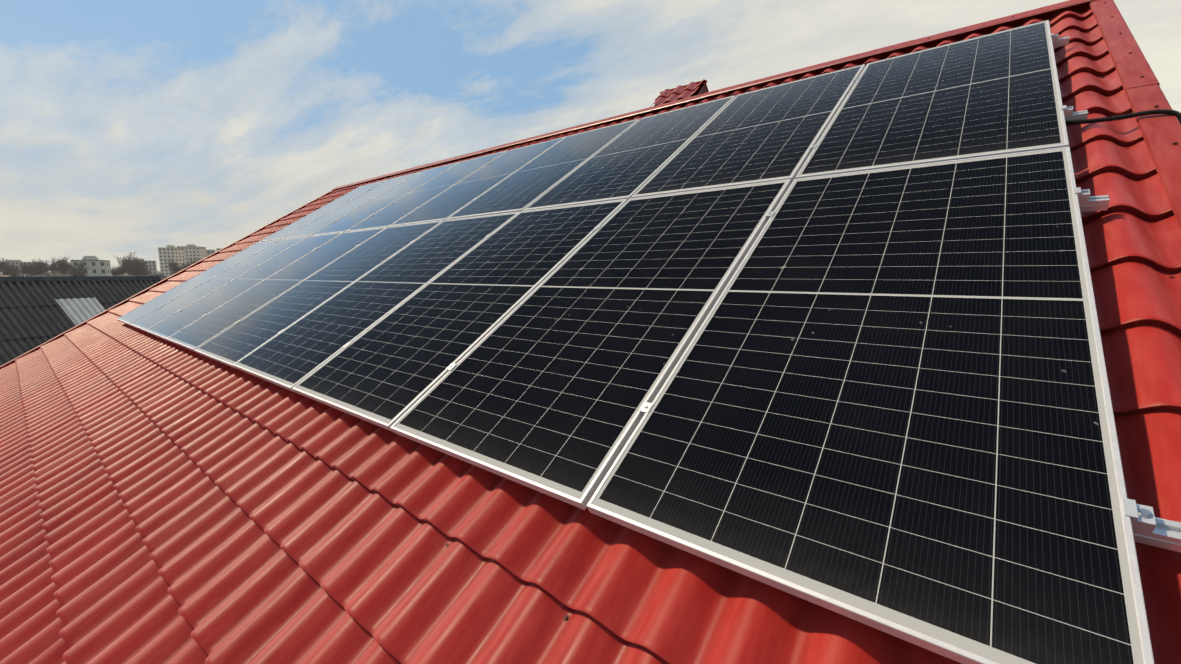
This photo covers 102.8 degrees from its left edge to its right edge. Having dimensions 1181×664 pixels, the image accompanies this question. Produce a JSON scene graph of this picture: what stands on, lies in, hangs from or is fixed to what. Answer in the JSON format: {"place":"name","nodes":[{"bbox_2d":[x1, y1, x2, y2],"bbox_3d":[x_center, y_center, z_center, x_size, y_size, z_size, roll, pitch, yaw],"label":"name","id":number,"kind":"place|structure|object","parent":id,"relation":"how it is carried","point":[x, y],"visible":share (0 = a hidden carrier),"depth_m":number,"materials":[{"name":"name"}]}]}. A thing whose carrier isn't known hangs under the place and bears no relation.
{"place":"outdoors","nodes":[
{"label":"outdoors","id":0,"kind":"place"},
{"bbox_2d":[0,272,13,276],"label":"house","id":1,"kind":"structure","parent":0,"point":[1,274],"depth_m":110.75,"materials":[{"name":"grey tile"}]},
{"bbox_2d":[0,260,39,276],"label":"building","id":2,"kind":"structure","parent":0,"point":[15,262],"depth_m":567.22,"materials":[{"name":"beige concrete"}]},
{"bbox_2d":[33,272,74,276],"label":"house","id":3,"kind":"structure","parent":0,"point":[46,274],"depth_m":131.32,"materials":[{"name":"stone"}]},
{"bbox_2d":[0,279,160,365],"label":"slate roof","id":4,"kind":"structure","parent":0,"point":[33,314],"depth_m":17.48,"materials":[{"name":"black metal"}]},
{"bbox_2d":[55,297,104,325],"bbox_3d":[-19.762,-0.736,18.506,1.290,1.167,1.200,2,8,18],"label":"sheet","id":5,"kind":"object","parent":4,"relation":"on","point":[78,311],"visible":0.69,"depth_m":18.45,"materials":[{"name":"white metal"}]},
{"bbox_2d":[70,256,111,275],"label":"building","id":6,"kind":"structure","parent":0,"point":[102,268],"depth_m":284.94,"materials":[{"name":"beige concrete"}]},
{"bbox_2d":[122,259,156,275],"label":"apartment block","id":7,"kind":"structure","parent":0,"point":[152,265],"depth_m":591.68,"materials":[{"name":"beige concrete"}]},
{"bbox_2d":[145,271,166,280],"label":"house","id":8,"kind":"structure","parent":0,"point":[162,276],"depth_m":125.45,"materials":[{"name":"stone"}]},
{"bbox_2d":[158,245,184,276],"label":"apartment block","id":9,"kind":"structure","parent":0,"point":[169,252],"depth_m":448.48,"materials":[{"name":"beige concrete"}]},
{"bbox_2d":[176,244,206,264],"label":"apartment block","id":10,"kind":"structure","parent":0,"point":[192,251],"depth_m":525.86,"materials":[{"name":"beige concrete"}]},
{"bbox_2d":[206,249,214,255],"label":"apartment block","id":11,"kind":"structure","parent":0,"point":[209,252],"depth_m":597.60,"materials":[{"name":"beige concrete"}]},
{"bbox_2d":[0,0,1180,273],"label":"sky","id":12,"kind":"structure","parent":0,"point":[144,127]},
{"bbox_2d":[650,78,708,106],"bbox_3d":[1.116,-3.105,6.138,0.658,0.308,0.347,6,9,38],"label":"chimney cap","id":13,"kind":"object","parent":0,"point":[689,90],"visible":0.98,"depth_m":6.13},
{"label":"ground","id":14,"kind":"structure","parent":0,"visible":0},
{"bbox_2d":[0,258,9,272],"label":"tree","id":15,"kind":"object","parent":14,"relation":"on","point":[3,263],"visible":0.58,"depth_m":214.85,"materials":[{"name":"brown plant"}]},
{"bbox_2d":[0,264,10,274],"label":"tree","id":16,"kind":"object","parent":14,"relation":"on","point":[2,270],"visible":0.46,"depth_m":210.01,"materials":[{"name":"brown plant"}]},
{"bbox_2d":[5,265,24,276],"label":"tree","id":17,"kind":"object","parent":14,"relation":"on","point":[14,271],"visible":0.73,"depth_m":245.47,"materials":[{"name":"brown plant"}]},
{"bbox_2d":[19,260,38,276],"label":"tree","id":18,"kind":"object","parent":14,"relation":"on","point":[26,272],"visible":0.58,"depth_m":247.20,"materials":[{"name":"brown plant"}]},
{"bbox_2d":[20,258,48,273],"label":"tree","id":19,"kind":"object","parent":14,"relation":"on","point":[43,264],"visible":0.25,"depth_m":251.46,"materials":[{"name":"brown plant"}]},
{"bbox_2d":[25,261,51,274],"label":"tree","id":20,"kind":"object","parent":14,"relation":"on","point":[36,271],"visible":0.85,"depth_m":243.31,"materials":[{"name":"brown plant"}]},
{"bbox_2d":[47,259,66,274],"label":"tree","id":21,"kind":"object","parent":14,"relation":"on","point":[52,269],"visible":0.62,"depth_m":379.69,"materials":[{"name":"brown plant"}]},
{"bbox_2d":[51,256,70,274],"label":"tree","id":22,"kind":"object","parent":14,"relation":"on","point":[62,265],"visible":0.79,"depth_m":304.08,"materials":[{"name":"brown plant"}]},
{"bbox_2d":[55,257,67,274],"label":"tree","id":23,"kind":"object","parent":14,"relation":"on","point":[59,268],"visible":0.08,"depth_m":330.59,"materials":[{"name":"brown plant"}]},
{"bbox_2d":[66,262,81,274],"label":"tree","id":24,"kind":"object","parent":14,"relation":"on","point":[70,267],"visible":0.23,"depth_m":192.53,"materials":[{"name":"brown plant"}]},
{"bbox_2d":[67,259,93,275],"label":"tree","id":25,"kind":"object","parent":14,"relation":"on","point":[77,272],"visible":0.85,"depth_m":168.84,"materials":[{"name":"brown plant"}]},
{"bbox_2d":[111,264,127,275],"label":"building","id":26,"kind":"structure","parent":14,"relation":"on","point":[120,271],"depth_m":304.33,"materials":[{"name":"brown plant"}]},
{"bbox_2d":[113,251,148,272],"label":"tree","id":27,"kind":"object","parent":14,"relation":"on","point":[128,261],"visible":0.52,"depth_m":221.48,"materials":[{"name":"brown plant"}]},
{"bbox_2d":[125,261,146,275],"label":"tree","id":28,"kind":"object","parent":14,"relation":"on","point":[135,271],"visible":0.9,"depth_m":218.58,"materials":[{"name":"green plant"}]},
{"bbox_2d":[164,257,186,274],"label":"tree","id":29,"kind":"object","parent":14,"relation":"on","point":[175,268],"visible":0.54,"depth_m":194.07,"materials":[{"name":"brown plant"}]},
{"bbox_2d":[181,257,201,267],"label":"tree","id":30,"kind":"object","parent":14,"relation":"on","point":[191,261],"visible":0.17,"depth_m":251.11,"materials":[{"name":"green plant"}]},
{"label":"neighbouring walls","id":31,"kind":"object","parent":14,"relation":"on","visible":0},
{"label":"neighbouring slate","id":32,"kind":"object","parent":31,"relation":"on","visible":0},
{"bbox_2d":[0,276,161,281],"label":"roof ridge","id":33,"kind":"structure","parent":32,"relation":"on","point":[59,278],"depth_m":19.31,"materials":[{"name":"metal"}]},
{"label":"house walls","id":34,"kind":"object","parent":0,"visible":0},
{"bbox_2d":[0,6,1180,663],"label":"tiled roof","id":35,"kind":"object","parent":34,"relation":"on","point":[164,500],"visible":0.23,"depth_m":1.83,"materials":[{"name":"red paint"}]},
{"bbox_2d":[332,0,1092,189],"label":"ridge cap","id":36,"kind":"object","parent":35,"relation":"on","point":[1018,19],"visible":0.48,"depth_m":4.83,"materials":[{"name":"red paint"}]},
{"bbox_2d":[446,31,1173,620],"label":"roof screws","id":37,"kind":"object","parent":35,"relation":"on","point":[566,617],"visible":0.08,"depth_m":1.34,"materials":[{"name":"red"}]},
{"bbox_2d":[356,5,1089,184],"bbox_3d":[0.752,-1.381,10.435,13.265,4.078,6.200,6,9,38],"label":"metal roof tile","id":38,"kind":"object","parent":34,"relation":"on","point":[743,88],"visible":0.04,"depth_m":6.07,"materials":[{"name":"red paint"}]},
{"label":"barge boards","id":39,"kind":"object","parent":34,"relation":"on","visible":0},
{"bbox_2d":[0,189,335,367],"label":"verge trim","id":40,"kind":"structure","parent":39,"relation":"attached to","point":[105,311],"depth_m":9.32,"materials":[{"name":"red paint"}]},
{"bbox_2d":[1088,0,1180,229],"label":"verge trim","id":41,"kind":"structure","parent":39,"relation":"attached to","point":[1161,133],"depth_m":2.27,"materials":[{"name":"red paint"}]},
{"bbox_2d":[1065,109,1180,125],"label":"cable conduit","id":42,"kind":"object","parent":41,"relation":"attached to","point":[1170,112],"visible":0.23,"depth_m":2.17,"materials":[{"name":"black"}]},
{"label":"roof hooks","id":43,"kind":"object","parent":34,"relation":"attached to","visible":0},
{"bbox_2d":[1052,36,1069,47],"bbox_3d":[-0.971,-2.323,6.370,10.544,0.042,0.042,6,42,38],"label":"mounting rail","id":44,"kind":"object","parent":43,"relation":"on","point":[1063,41],"visible":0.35,"depth_m":3.10,"materials":[{"name":"metal"}]},
{"bbox_2d":[1064,110,1087,121],"bbox_3d":[-1.702,-1.459,5.563,10.544,0.042,0.042,6,42,38],"label":"mounting rail","id":45,"kind":"object","parent":43,"relation":"on","point":[1080,115],"visible":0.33,"depth_m":2.29,"materials":[{"name":"metal"}]},
{"bbox_2d":[1079,195,1109,211],"bbox_3d":[-2.180,-0.893,5.035,10.544,0.042,0.042,6,42,38],"label":"mounting rail","id":46,"kind":"object","parent":43,"relation":"on","point":[1097,203],"visible":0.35,"depth_m":1.76,"materials":[{"name":"metal"}]},
{"bbox_2d":[144,33,1155,532],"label":"panel clamps","id":47,"kind":"object","parent":46,"relation":"attached to","point":[1142,517],"visible":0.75,"depth_m":0.96,"materials":[{"name":"metal"}]},
{"bbox_2d":[117,240,278,325],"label":"solar panel","id":48,"kind":"object","parent":47,"relation":"attached to","point":[137,313],"visible":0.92,"depth_m":7.37,"materials":[{"name":"black glass"}]},
{"bbox_2d":[130,236,308,332],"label":"solar panel","id":49,"kind":"object","parent":47,"relation":"attached to","point":[171,308],"visible":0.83,"depth_m":6.65,"materials":[{"name":"black glass"}]},
{"bbox_2d":[146,232,343,340],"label":"solar panel","id":50,"kind":"object","parent":47,"relation":"attached to","point":[165,329],"visible":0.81,"depth_m":5.92,"materials":[{"name":"black glass"}]},
{"bbox_2d":[167,227,386,351],"bbox_3d":[-3.460,-0.577,5.325,1.134,0.039,2.278,6,42,39],"label":"solar panel","id":51,"kind":"object","parent":47,"relation":"attached to","point":[209,326],"visible":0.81,"depth_m":5.17,"materials":[{"name":"black glass"}]},
{"bbox_2d":[195,220,443,368],"bbox_3d":[-2.562,-0.486,4.607,1.134,0.037,2.278,6,42,39],"label":"solar panel","id":52,"kind":"object","parent":47,"relation":"attached to","point":[239,340],"visible":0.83,"depth_m":4.45,"materials":[{"name":"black glass"}]},
{"bbox_2d":[258,179,387,241],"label":"solar panel","id":53,"kind":"object","parent":47,"relation":"attached to","point":[280,234],"visible":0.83,"depth_m":8.72,"materials":[{"name":"black glass"}]},
{"bbox_2d":[282,171,420,238],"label":"solar panel","id":54,"kind":"object","parent":47,"relation":"attached to","point":[320,223],"visible":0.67,"depth_m":7.99,"materials":[{"name":"black glass"}]},
{"bbox_2d":[233,211,519,391],"bbox_3d":[-1.662,-0.398,3.889,1.134,0.035,2.278,6,42,38],"label":"solar panel","id":55,"kind":"object","parent":47,"relation":"attached to","point":[296,353],"visible":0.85,"depth_m":3.69,"materials":[{"name":"black glass"}]},
{"bbox_2d":[311,162,459,235],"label":"solar panel","id":56,"kind":"object","parent":47,"relation":"attached to","point":[348,221],"visible":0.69,"depth_m":7.27,"materials":[{"name":"black glass"}]},
{"bbox_2d":[346,150,507,231],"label":"solar panel","id":57,"kind":"object","parent":47,"relation":"attached to","point":[397,210],"visible":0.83,"depth_m":6.54,"materials":[{"name":"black glass"}]},
{"bbox_2d":[292,199,627,430],"bbox_3d":[-0.762,-0.308,3.173,1.134,0.037,2.278,6,42,38],"label":"solar panel","id":58,"kind":"object","parent":47,"relation":"attached to","point":[388,371],"visible":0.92,"depth_m":2.93,"materials":[{"name":"black glass"}]},
{"bbox_2d":[390,136,566,226],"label":"solar panel","id":59,"kind":"object","parent":47,"relation":"attached to","point":[452,200],"visible":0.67,"depth_m":5.81,"materials":[{"name":"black glass"}]},
{"bbox_2d":[447,119,639,219],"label":"solar panel","id":60,"kind":"object","parent":47,"relation":"attached to","point":[526,185],"visible":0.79,"depth_m":5.07,"materials":[{"name":"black glass"}]},
{"bbox_2d":[390,179,790,509],"bbox_3d":[0.136,-0.217,2.455,1.134,0.037,2.278,6,42,39],"label":"solar panel","id":61,"kind":"object","parent":47,"relation":"attached to","point":[553,382],"visible":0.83,"depth_m":2.14,"materials":[{"name":"black glass"}]},
{"bbox_2d":[523,95,735,210],"bbox_3d":[0.447,-1.737,4.506,1.134,0.039,2.278,6,42,39],"label":"solar panel","id":62,"kind":"object","parent":47,"relation":"attached to","point":[627,163],"visible":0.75,"depth_m":4.33,"materials":[{"name":"black glass"}]},
{"bbox_2d":[631,64,864,197],"bbox_3d":[1.345,-1.646,3.787,1.134,0.035,2.278,6,42,38],"label":"solar panel","id":63,"kind":"object","parent":47,"relation":"attached to","point":[772,133],"visible":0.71,"depth_m":3.58,"materials":[{"name":"black glass"}]},
{"bbox_2d":[586,147,1153,663],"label":"solar panel","id":64,"kind":"object","parent":47,"relation":"attached to","point":[882,399],"visible":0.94,"depth_m":1.31,"materials":[{"name":"black glass"}]},
{"bbox_2d":[795,20,1068,178],"bbox_3d":[2.243,-1.555,3.071,1.134,0.036,2.278,6,42,38],"label":"solar panel","id":65,"kind":"object","parent":47,"relation":"attached to","point":[996,93],"visible":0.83,"depth_m":2.82,"materials":[{"name":"black glass"}]},
{"bbox_2d":[1132,517,1180,551],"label":"mounting rail","id":66,"kind":"object","parent":43,"relation":"on","point":[1165,534],"depth_m":0.94,"materials":[{"name":"metal"}]}
]}

